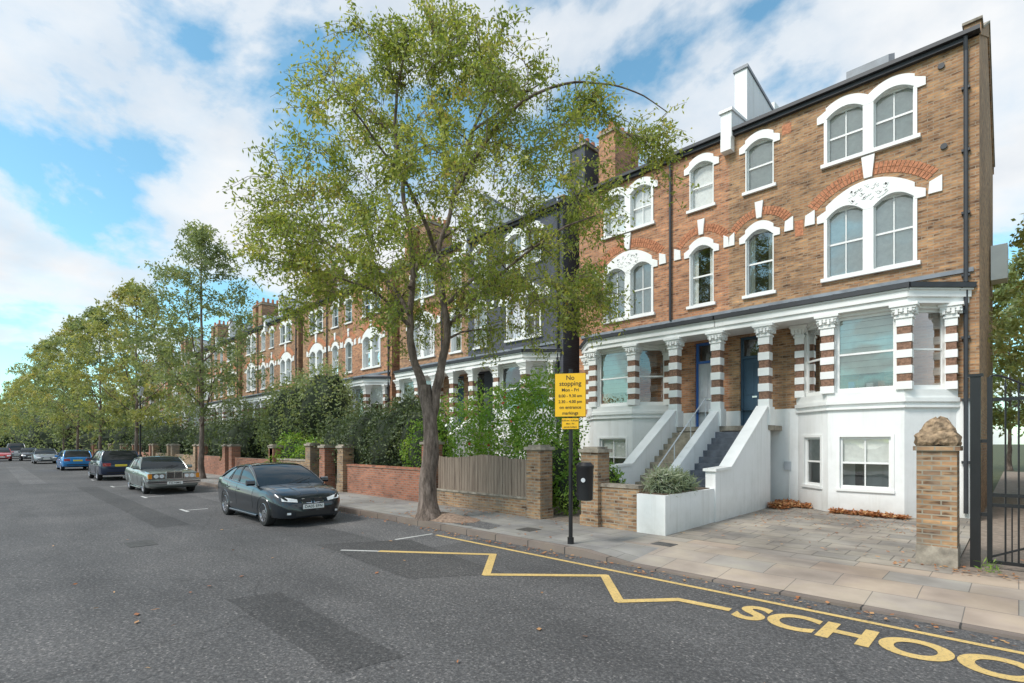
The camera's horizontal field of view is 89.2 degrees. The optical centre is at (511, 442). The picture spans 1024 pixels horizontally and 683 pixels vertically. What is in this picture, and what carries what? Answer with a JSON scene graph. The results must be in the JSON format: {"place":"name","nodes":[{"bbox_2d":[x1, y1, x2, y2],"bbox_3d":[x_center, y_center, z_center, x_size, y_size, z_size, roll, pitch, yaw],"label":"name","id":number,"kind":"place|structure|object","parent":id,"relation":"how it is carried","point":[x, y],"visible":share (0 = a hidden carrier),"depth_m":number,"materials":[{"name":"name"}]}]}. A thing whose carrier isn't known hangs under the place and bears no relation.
{"place":"outdoors","nodes":[
{"label":"outdoors","id":0,"kind":"place"},
{"bbox_2d":[335,445,353,491],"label":"brick gate pier","id":1,"kind":"structure","parent":0,"point":[343,459],"depth_m":19.84,"materials":[{"name":"brick"}]},
{"bbox_2d":[366,336,379,366],"bbox_3d":[-9.393,-4.032,31.914,4.811,10.325,0.960,0,0,44],"label":"window glass","id":2,"kind":"object","parent":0,"point":[377,354],"visible":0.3,"depth_m":31.50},
{"bbox_2d":[207,473,636,531],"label":"front garden ground","id":3,"kind":"structure","parent":0,"point":[562,516],"depth_m":13.57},
{"bbox_2d":[117,370,183,437],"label":"street tree","id":4,"kind":"object","parent":3,"relation":"on","point":[151,417],"visible":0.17,"depth_m":49.37,"materials":[{"name":"green plant"}]},
{"bbox_2d":[118,403,268,460],"bbox_3d":[-24.745,-0.258,40.140,30.153,4.665,5.536,0,0,44],"label":"dark hedge","id":5,"kind":"object","parent":3,"relation":"on","point":[218,434],"visible":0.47,"depth_m":34.81,"materials":[{"name":"green plant"}]},
{"bbox_2d":[221,444,228,474],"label":"brick gate pier","id":6,"kind":"structure","parent":3,"relation":"on","point":[225,458],"depth_m":29.31,"materials":[{"name":"brick"}]},
{"bbox_2d":[227,444,241,469],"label":"brick gate pier","id":7,"kind":"structure","parent":3,"relation":"on","point":[234,450],"depth_m":28.57,"materials":[{"name":"brick"}]},
{"bbox_2d":[204,455,267,474],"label":"brick garden wall","id":8,"kind":"structure","parent":3,"relation":"on","point":[212,464],"depth_m":30.50,"materials":[{"name":"brick"}]},
{"bbox_2d":[264,427,323,462],"bbox_3d":[-10.005,0.616,24.889,4.890,2.764,2.853,0,0,44],"label":"bright shrub","id":9,"kind":"object","parent":3,"relation":"on","point":[294,448],"visible":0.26,"depth_m":24.51,"materials":[{"name":"green plant"}]},
{"bbox_2d":[248,352,363,458],"bbox_3d":[-11.336,-1.359,27.826,8.407,6.648,4.995,0,0,44],"label":"evergreen tree","id":10,"kind":"object","parent":3,"relation":"on","point":[299,406],"visible":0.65,"depth_m":26.20,"materials":[{"name":"green plant"}]},
{"bbox_2d":[304,443,321,476],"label":"brick gate pier","id":11,"kind":"structure","parent":3,"relation":"on","point":[311,455],"depth_m":21.81,"materials":[{"name":"brick"}]},
{"bbox_2d":[318,445,335,488],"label":"brick gate pier","id":12,"kind":"structure","parent":3,"relation":"on","point":[326,465],"depth_m":20.92,"materials":[{"name":"brick"}]},
{"bbox_2d":[346,464,420,501],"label":"brick garden wall","id":13,"kind":"structure","parent":3,"relation":"on","point":[398,482],"depth_m":17.98,"materials":[{"name":"brick"}]},
{"bbox_2d":[311,385,457,482],"bbox_3d":[-5.213,-0.088,20.552,7.985,4.214,3.191,0,0,36],"label":"laurel hedge","id":14,"kind":"object","parent":3,"relation":"on","point":[372,438],"visible":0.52,"depth_m":19.43,"materials":[{"name":"green plant"}]},
{"bbox_2d":[437,455,526,515],"bbox_3d":[-0.849,1.115,14.664,3.999,1.569,0.260,0,0,44],"label":"timber fence","id":15,"kind":"object","parent":3,"relation":"on","point":[494,483],"visible":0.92,"depth_m":14.48,"materials":[{"name":"wood"}]},
{"bbox_2d":[418,378,553,459],"bbox_3d":[-0.841,-0.101,17.300,5.231,4.097,3.380,0,0,44],"label":"rose shrub","id":16,"kind":"object","parent":3,"relation":"on","point":[482,423],"visible":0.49,"depth_m":16.83,"materials":[{"name":"green plant"}]},
{"bbox_2d":[397,411,575,510],"bbox_3d":[-1.140,0.416,16.169,7.303,3.160,1.964,0,0,44],"label":"bright shrub","id":17,"kind":"object","parent":3,"relation":"on","point":[560,462],"visible":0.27,"depth_m":17.22,"materials":[{"name":"green plant"}]},
{"bbox_2d":[524,445,554,518],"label":"brick gate pier","id":18,"kind":"structure","parent":3,"relation":"on","point":[539,481],"depth_m":12.92,"materials":[{"name":"brick"}]},
{"bbox_2d":[500,360,589,508],"bbox_3d":[0.867,-0.328,15.632,2.534,4.562,3.530,0,0,-12],"label":"garden shrub","id":19,"kind":"object","parent":3,"relation":"on","point":[540,391],"visible":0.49,"depth_m":15.36,"materials":[{"name":"green plant"}]},
{"bbox_2d":[552,461,625,516],"bbox_3d":[2.015,1.204,13.528,1.998,1.549,1.108,0,0,-7],"label":"pavement shrub","id":20,"kind":"object","parent":3,"relation":"on","point":[561,495],"visible":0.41,"depth_m":13.37,"materials":[{"name":"green plant"}]},
{"bbox_2d":[578,447,611,526],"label":"brick gate pier","id":21,"kind":"structure","parent":3,"relation":"on","point":[598,459],"depth_m":11.68,"materials":[{"name":"brick"}]},
{"bbox_2d":[637,487,713,536],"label":"white planter wall","id":22,"kind":"structure","parent":3,"relation":"on","point":[663,514],"depth_m":10.86,"materials":[{"name":"paint"}]},
{"bbox_2d":[641,463,702,496],"bbox_3d":[3.494,0.872,11.350,1.028,0.944,1.811,0,0,44],"label":"lavender plant","id":23,"kind":"object","parent":22,"relation":"in","point":[664,480],"visible":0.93,"depth_m":10.98,"materials":[{"name":"green plant"}]},
{"bbox_2d":[635,427,723,491],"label":"steps","id":24,"kind":"structure","parent":3,"relation":"on","point":[683,439],"depth_m":15.64,"materials":[{"name":"stone"}]},
{"bbox_2d":[651,398,781,490],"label":"steps","id":25,"kind":"structure","parent":3,"relation":"on","point":[717,450],"depth_m":14.67,"materials":[{"name":"stone"}]},
{"bbox_2d":[415,316,460,356],"bbox_3d":[-4.363,-4.032,27.004,4.811,10.325,0.960,0,0,44],"label":"window glass","id":26,"kind":"object","parent":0,"point":[457,342],"visible":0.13,"depth_m":27.53,"materials":[{"name":"glass"}]},
{"bbox_2d":[478,251,520,458],"bbox_3d":[-0.363,-4.032,23.098,4.811,10.325,0.960,0,0,44],"label":"window glass","id":27,"kind":"object","parent":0,"point":[513,334],"visible":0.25,"depth_m":23.22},
{"bbox_2d":[0,457,1023,682],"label":"road","id":28,"kind":"structure","parent":0,"point":[57,625],"depth_m":5.98,"materials":[{"name":"asphalt"}]},
{"bbox_2d":[0,377,32,434],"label":"street tree","id":29,"kind":"object","parent":28,"relation":"on","point":[3,417],"visible":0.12,"depth_m":118.65,"materials":[{"name":"green plant"}]},
{"bbox_2d":[31,448,59,463],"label":"parked hatchback car","id":30,"kind":"object","parent":28,"relation":"on","point":[42,454],"visible":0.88,"depth_m":49.57,"materials":[{"name":"grey paint"}]},
{"bbox_2d":[54,450,91,470],"bbox_3d":[-32.715,1.252,38.784,4.336,1.496,2.062,0,0,44],"label":"parked hatchback car","id":31,"kind":"object","parent":28,"relation":"on","point":[71,458],"visible":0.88,"depth_m":37.36,"materials":[{"name":"blue paint"}]},
{"bbox_2d":[87,449,138,480],"bbox_3d":[-22.273,1.177,29.009,4.536,1.646,2.133,0,0,44],"label":"parked suv car","id":32,"kind":"object","parent":28,"relation":"on","point":[109,462],"visible":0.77,"depth_m":27.45,"materials":[{"name":"blue paint"}]},
{"bbox_2d":[123,456,200,493],"bbox_3d":[-14.857,1.277,21.910,4.878,1.446,2.076,0,0,44],"label":"vintage coupe car","id":33,"kind":"object","parent":28,"relation":"on","point":[146,474],"visible":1,"depth_m":20.80,"materials":[{"name":"grey paint"}]},
{"bbox_2d":[218,462,339,525],"bbox_3d":[-6.411,1.272,14.112,4.558,1.456,2.094,0,0,44],"label":"parked sedan car","id":34,"kind":"object","parent":28,"relation":"on","point":[268,493],"visible":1,"depth_m":13.07,"materials":[{"name":"black paint"}]},
{"bbox_2d":[53,478,1023,667],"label":"fallen leaves","id":35,"kind":"object","parent":28,"relation":"on","point":[797,597],"visible":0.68,"depth_m":8.26,"materials":[{"name":"plant"}]},
{"bbox_2d":[378,550,731,610],"bbox_3d":[0.222,1.993,8.075,6.074,0.002,1.270,0,0,40],"label":"zigzag marking","id":36,"kind":"object","parent":28,"relation":"on","point":[610,586],"visible":1,"depth_m":7.74,"materials":[{"name":"yellow paint"}]},
{"bbox_2d":[437,535,1023,654],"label":"yellow kerb line","id":37,"kind":"object","parent":28,"relation":"on","point":[939,636],"visible":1,"depth_m":6.40,"materials":[{"name":"paint"}]},
{"bbox_2d":[732,606,1023,681],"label":"school road lettering","id":38,"kind":"object","parent":28,"relation":"on","point":[866,638],"visible":1,"depth_m":5.21,"materials":[{"name":"yellow paint"}]},
{"bbox_2d":[0,0,1023,443],"label":"sky","id":39,"kind":"structure","parent":0,"point":[123,122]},
{"bbox_2d":[201,473,1023,633],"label":"pavement","id":40,"kind":"structure","parent":0,"point":[989,602],"depth_m":7.71,"materials":[{"name":"concrete"}]},
{"bbox_2d":[0,367,62,447],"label":"street tree","id":41,"kind":"object","parent":40,"relation":"on","point":[21,414],"visible":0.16,"depth_m":98.00,"materials":[{"name":"green plant"}]},
{"bbox_2d":[0,338,98,428],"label":"street tree","id":42,"kind":"object","parent":40,"relation":"on","point":[16,385],"visible":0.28,"depth_m":82.03,"materials":[{"name":"green plant"}]},
{"bbox_2d":[20,371,91,450],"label":"street tree","id":43,"kind":"object","parent":40,"relation":"on","point":[58,432],"visible":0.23,"depth_m":68.91,"materials":[{"name":"green plant"}]},
{"bbox_2d":[0,314,131,449],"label":"street tree","id":44,"kind":"object","parent":40,"relation":"on","point":[52,356],"visible":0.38,"depth_m":58.75,"materials":[{"name":"green plant"}]},
{"bbox_2d":[29,303,166,449],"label":"street tree","id":45,"kind":"object","parent":40,"relation":"on","point":[99,420],"visible":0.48,"depth_m":48.65,"materials":[{"name":"green plant"}]},
{"bbox_2d":[19,278,210,452],"bbox_3d":[-28.229,-5.097,38.734,10.508,13.990,10.951,0,0,-14],"label":"street tree","id":46,"kind":"object","parent":40,"relation":"on","point":[122,296],"visible":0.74,"depth_m":37.62,"materials":[{"name":"green plant"}]},
{"bbox_2d":[104,219,281,478],"bbox_3d":[-16.540,-4.857,27.402,7.662,13.511,7.835,0,0,0],"label":"ash tree","id":47,"kind":"object","parent":40,"relation":"on","point":[199,239],"visible":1,"depth_m":26.56,"materials":[{"name":"green plant"}]},
{"bbox_2d":[410,512,479,522],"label":"tree pit soil","id":48,"kind":"object","parent":40,"relation":"on","point":[445,517],"visible":0.64,"depth_m":12.50,"materials":[{"name":"soil"}]},
{"bbox_2d":[209,0,699,520],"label":"cherry tree","id":49,"kind":"object","parent":48,"relation":"on","point":[479,70],"visible":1,"depth_m":11.81,"materials":[{"name":"green plant"}]},
{"bbox_2d":[555,369,585,543],"bbox_3d":[1.092,0.255,9.662,0.580,3.250,0.125,0,0,14],"label":"no stopping sign","id":50,"kind":"object","parent":40,"relation":"on","point":[570,394],"visible":1,"depth_m":9.62,"materials":[{"name":"metal"}]},
{"bbox_2d":[574,462,593,500],"bbox_3d":[1.331,0.710,9.566,0.380,0.700,0.299,0,0,44],"label":"litter bin","id":51,"kind":"object","parent":50,"relation":"attached to","point":[583,472],"visible":1,"depth_m":9.44,"materials":[{"name":"black paint"}]},
{"bbox_2d":[600,483,644,530],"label":"brick garden wall","id":52,"kind":"structure","parent":0,"point":[618,505],"depth_m":11.32,"materials":[{"name":"brick"}]},
{"bbox_2d":[667,507,969,573],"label":"driveway","id":53,"kind":"structure","parent":0,"point":[850,539],"depth_m":10.48,"materials":[{"name":"stone"}]},
{"bbox_2d":[767,498,911,519],"bbox_3d":[8.625,1.707,13.785,3.330,0.213,1.451,0,0,44],"label":"leaf litter pile","id":54,"kind":"object","parent":53,"relation":"on","point":[782,504],"visible":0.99,"depth_m":13.39,"materials":[{"name":"brown plant"}]},
{"bbox_2d":[680,444,1023,571],"bbox_3d":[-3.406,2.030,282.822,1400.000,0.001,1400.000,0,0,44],"label":"ground","id":55,"kind":"structure","parent":0,"point":[998,460],"depth_m":59.45,"materials":[{"name":"concrete"}]},
{"bbox_2d":[0,394,155,454],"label":"dark hedge","id":56,"kind":"object","parent":55,"relation":"on","point":[37,439],"visible":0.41,"depth_m":74.08,"materials":[{"name":"green plant"}]},
{"bbox_2d":[219,337,242,420],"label":"walls","id":57,"kind":"structure","parent":55,"relation":"on","point":[239,379],"depth_m":48.33,"materials":[{"name":"orange brick"}]},
{"bbox_2d":[207,320,250,419],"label":"trim","id":58,"kind":"structure","parent":57,"relation":"attached to","point":[228,360],"depth_m":51.37,"materials":[{"name":"paint"}]},
{"bbox_2d":[243,328,290,415],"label":"walls","id":59,"kind":"structure","parent":55,"relation":"on","point":[265,353],"depth_m":44.33,"materials":[{"name":"brick"}]},
{"bbox_2d":[238,330,267,423],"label":"trim","id":60,"kind":"structure","parent":59,"relation":"attached to","point":[263,365],"depth_m":44.87,"materials":[{"name":"paint"}]},
{"bbox_2d":[235,298,277,398],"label":"roof","id":61,"kind":"structure","parent":59,"relation":"attached to","point":[266,307],"depth_m":47.90,"materials":[{"name":"brick"}]},
{"bbox_2d":[268,314,302,389],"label":"walls","id":62,"kind":"structure","parent":55,"relation":"on","point":[277,349],"depth_m":39.89,"materials":[{"name":"brick"}]},
{"bbox_2d":[253,295,305,402],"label":"trim","id":63,"kind":"structure","parent":62,"relation":"attached to","point":[286,356],"depth_m":41.03,"materials":[{"name":"paint"}]},
{"bbox_2d":[303,299,369,384],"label":"walls","id":64,"kind":"structure","parent":55,"relation":"on","point":[337,331],"depth_m":35.52,"materials":[{"name":"brick"}]},
{"bbox_2d":[302,301,341,388],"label":"trim","id":65,"kind":"structure","parent":64,"relation":"attached to","point":[316,348],"depth_m":36.37,"materials":[{"name":"paint"}]},
{"bbox_2d":[342,269,399,416],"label":"walls","id":66,"kind":"structure","parent":55,"relation":"on","point":[357,359],"depth_m":31.85,"materials":[{"name":"orange brick"}]},
{"bbox_2d":[338,265,391,412],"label":"trim","id":67,"kind":"structure","parent":66,"relation":"attached to","point":[373,382],"depth_m":31.53,"materials":[{"name":"paint"}]},
{"bbox_2d":[349,301,382,417],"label":"curtains","id":68,"kind":"object","parent":67,"relation":"attached to","point":[377,394],"visible":0.21,"depth_m":30.49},
{"bbox_2d":[348,384,386,411],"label":"columns","id":69,"kind":"structure","parent":67,"relation":"on","point":[366,390],"depth_m":30.17,"materials":[{"name":"white paint"}]},
{"bbox_2d":[400,249,481,423],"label":"walls","id":70,"kind":"structure","parent":55,"relation":"on","point":[404,362],"depth_m":26.80,"materials":[{"name":"brick"}]},
{"bbox_2d":[400,215,452,369],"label":"roof","id":71,"kind":"structure","parent":70,"relation":"attached to","point":[434,224],"depth_m":30.33,"materials":[{"name":"stone"}]},
{"bbox_2d":[394,252,466,420],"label":"trim","id":72,"kind":"structure","parent":70,"relation":"attached to","point":[406,376],"depth_m":27.12,"materials":[{"name":"paint"}]},
{"bbox_2d":[393,374,444,415],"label":"columns","id":73,"kind":"structure","parent":72,"relation":"on","point":[398,382],"depth_m":26.63,"materials":[{"name":"white paint"}]},
{"bbox_2d":[405,260,460,397],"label":"curtains","id":74,"kind":"object","parent":72,"relation":"attached to","point":[412,384],"visible":0.17,"depth_m":27.62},
{"bbox_2d":[468,197,578,477],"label":"walls","id":75,"kind":"structure","parent":55,"relation":"on","point":[569,358],"depth_m":21.80,"materials":[{"name":"grey brick"}]},
{"bbox_2d":[445,194,574,458],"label":"trim","id":76,"kind":"structure","parent":75,"relation":"attached to","point":[509,360],"depth_m":22.89,"materials":[{"name":"paint"}]},
{"bbox_2d":[446,360,555,420],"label":"columns","id":77,"kind":"structure","parent":76,"relation":"on","point":[525,366],"depth_m":23.46,"materials":[{"name":"white paint"}]},
{"bbox_2d":[449,200,562,363],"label":"gutters","id":78,"kind":"object","parent":76,"relation":"on","point":[515,221],"visible":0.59,"depth_m":22.33,"materials":[{"name":"metal"}]},
{"bbox_2d":[479,229,548,386],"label":"curtains","id":79,"kind":"object","parent":76,"relation":"attached to","point":[483,316],"visible":0.09,"depth_m":22.67,"materials":[{"name":"fabric"}]},
{"bbox_2d":[477,231,546,458],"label":"window frames","id":80,"kind":"structure","parent":75,"relation":"attached to","point":[503,368],"depth_m":22.51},
{"bbox_2d":[454,134,598,360],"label":"roof","id":81,"kind":"structure","parent":75,"relation":"attached to","point":[591,151],"depth_m":22.43,"materials":[{"name":"stone"}]},
{"bbox_2d":[198,481,1023,640],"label":"kerb","id":82,"kind":"structure","parent":55,"relation":"on","point":[566,549],"depth_m":8.39,"materials":[{"name":"concrete"}]},
{"bbox_2d":[579,143,768,463],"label":"walls","id":83,"kind":"structure","parent":55,"relation":"on","point":[651,362],"depth_m":17.87,"materials":[{"name":"orange brick"}]},
{"bbox_2d":[592,121,713,336],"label":"roof","id":84,"kind":"structure","parent":83,"relation":"attached to","point":[619,155],"depth_m":21.39,"materials":[{"name":"brick"}]},
{"bbox_2d":[579,153,728,483],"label":"trim","id":85,"kind":"structure","parent":83,"relation":"attached to","point":[634,465],"depth_m":17.61,"materials":[{"name":"paint"}]},
{"bbox_2d":[579,336,686,410],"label":"columns","id":86,"kind":"structure","parent":85,"relation":"on","point":[671,349],"depth_m":17.78,"materials":[{"name":"white paint"}]},
{"bbox_2d":[577,132,720,348],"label":"gutters","id":87,"kind":"object","parent":85,"relation":"on","point":[706,143],"visible":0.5,"depth_m":17.29,"materials":[{"name":"metal"}]},
{"bbox_2d":[602,163,712,456],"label":"curtains","id":88,"kind":"object","parent":85,"relation":"attached to","point":[703,175],"visible":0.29,"depth_m":18.70,"materials":[{"name":"fabric"}]},
{"bbox_2d":[599,163,712,463],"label":"window frames","id":89,"kind":"structure","parent":83,"relation":"attached to","point":[620,351],"depth_m":18.54,"materials":[{"name":"wood"}]},
{"bbox_2d":[620,249,710,402],"bbox_3d":[5.300,-4.035,18.543,4.780,10.830,1.298,0,0,44],"label":"interior","id":90,"kind":"object","parent":83,"relation":"attached to","point":[704,282],"depth_m":18.05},
{"bbox_2d":[668,160,671,320],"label":"pipes","id":91,"kind":"object","parent":83,"relation":"attached to","point":[670,253],"visible":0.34,"depth_m":17.77,"materials":[{"name":"metal"}]},
{"bbox_2d":[696,342,710,426],"bbox_3d":[6.477,-1.900,17.085,0.820,2.800,0.100,0,0,44],"label":"door","id":92,"kind":"structure","parent":83,"relation":"attached to","point":[703,380],"depth_m":17.21,"materials":[{"name":"blue paint"}]},
{"bbox_2d":[729,20,993,518],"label":"walls","id":93,"kind":"structure","parent":55,"relation":"on","point":[802,180],"depth_m":13.71,"materials":[{"name":"brick"}]},
{"bbox_2d":[741,336,758,425],"bbox_3d":[7.522,-1.900,16.065,0.820,2.800,0.100,0,0,44],"label":"door","id":94,"kind":"structure","parent":93,"relation":"attached to","point":[749,382],"depth_m":16.18,"materials":[{"name":"blue paint"}]},
{"bbox_2d":[719,53,904,314],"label":"roof","id":95,"kind":"structure","parent":93,"relation":"attached to","point":[870,65],"depth_m":14.64,"materials":[{"name":"stone"}]},
{"bbox_2d":[744,233,883,485],"bbox_3d":[9.007,-4.035,14.924,4.780,10.830,1.298,0,0,44],"label":"interior","id":96,"kind":"object","parent":93,"relation":"attached to","point":[751,347],"depth_m":16.67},
{"bbox_2d":[668,15,994,521],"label":"trim","id":97,"kind":"structure","parent":93,"relation":"attached to","point":[737,479],"depth_m":13.89,"materials":[{"name":"paint"}]},
{"bbox_2d":[750,88,912,461],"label":"curtains","id":98,"kind":"object","parent":97,"relation":"attached to","point":[877,450],"visible":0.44,"depth_m":13.75,"materials":[{"name":"white fabric"}]},
{"bbox_2d":[705,301,964,408],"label":"columns","id":99,"kind":"structure","parent":97,"relation":"on","point":[904,314],"depth_m":13.71,"materials":[{"name":"white paint"}]},
{"bbox_2d":[714,23,979,319],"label":"gutters","id":100,"kind":"object","parent":97,"relation":"on","point":[955,40],"visible":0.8,"depth_m":13.64,"materials":[{"name":"metal"}]},
{"bbox_2d":[748,88,944,489],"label":"window frames","id":101,"kind":"structure","parent":93,"relation":"attached to","point":[942,349],"depth_m":13.61,"materials":[{"name":"wood"}]},
{"bbox_2d":[808,313,940,392],"bbox_3d":[8.668,-4.032,14.283,4.811,10.325,0.960,0,0,44],"label":"window glass","id":102,"kind":"object","parent":101,"relation":"in","point":[814,353],"visible":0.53,"depth_m":14.48,"materials":[{"name":"glass"}]},
{"bbox_2d":[784,35,969,513],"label":"pipes","id":103,"kind":"object","parent":93,"relation":"attached to","point":[965,337],"visible":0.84,"depth_m":12.43,"materials":[{"name":"metal"}]},
{"bbox_2d":[991,243,1007,284],"bbox_3d":[15.717,-5.750,16.730,0.400,1.100,0.700,0,0,44],"label":"side window box","id":104,"kind":"object","parent":93,"relation":"attached to","point":[999,263],"visible":1,"depth_m":16.49,"materials":[{"name":"white paint"}]},
{"bbox_2d":[988,213,1023,436],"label":"background tree","id":105,"kind":"object","parent":55,"relation":"on","point":[1007,348],"visible":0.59,"depth_m":16.96,"materials":[{"name":"green plant"}]},
{"bbox_2d":[993,270,1023,395],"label":"background tree","id":106,"kind":"object","parent":55,"relation":"on","point":[1011,305],"visible":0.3,"depth_m":22.81,"materials":[{"name":"green plant"}]},
{"bbox_2d":[993,270,1023,470],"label":"background tree","id":107,"kind":"object","parent":55,"relation":"on","point":[1012,404],"visible":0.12,"depth_m":37.40,"materials":[{"name":"green plant"}]},
{"bbox_2d":[993,247,1023,422],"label":"background tree","id":108,"kind":"object","parent":55,"relation":"on","point":[1011,266],"visible":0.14,"depth_m":32.59,"materials":[{"name":"green plant"}]},
{"bbox_2d":[913,416,962,568],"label":"brick gate pier","id":109,"kind":"structure","parent":0,"point":[938,448],"depth_m":7.91,"materials":[{"name":"brick"}]},
{"bbox_2d":[954,471,1023,580],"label":"side path","id":110,"kind":"structure","parent":0,"point":[998,521],"depth_m":10.27,"materials":[{"name":"concrete"}]},
{"bbox_2d":[967,373,1023,567],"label":"iron gate","id":111,"kind":"structure","parent":110,"relation":"on","point":[976,441],"depth_m":7.75,"materials":[{"name":"metal"}]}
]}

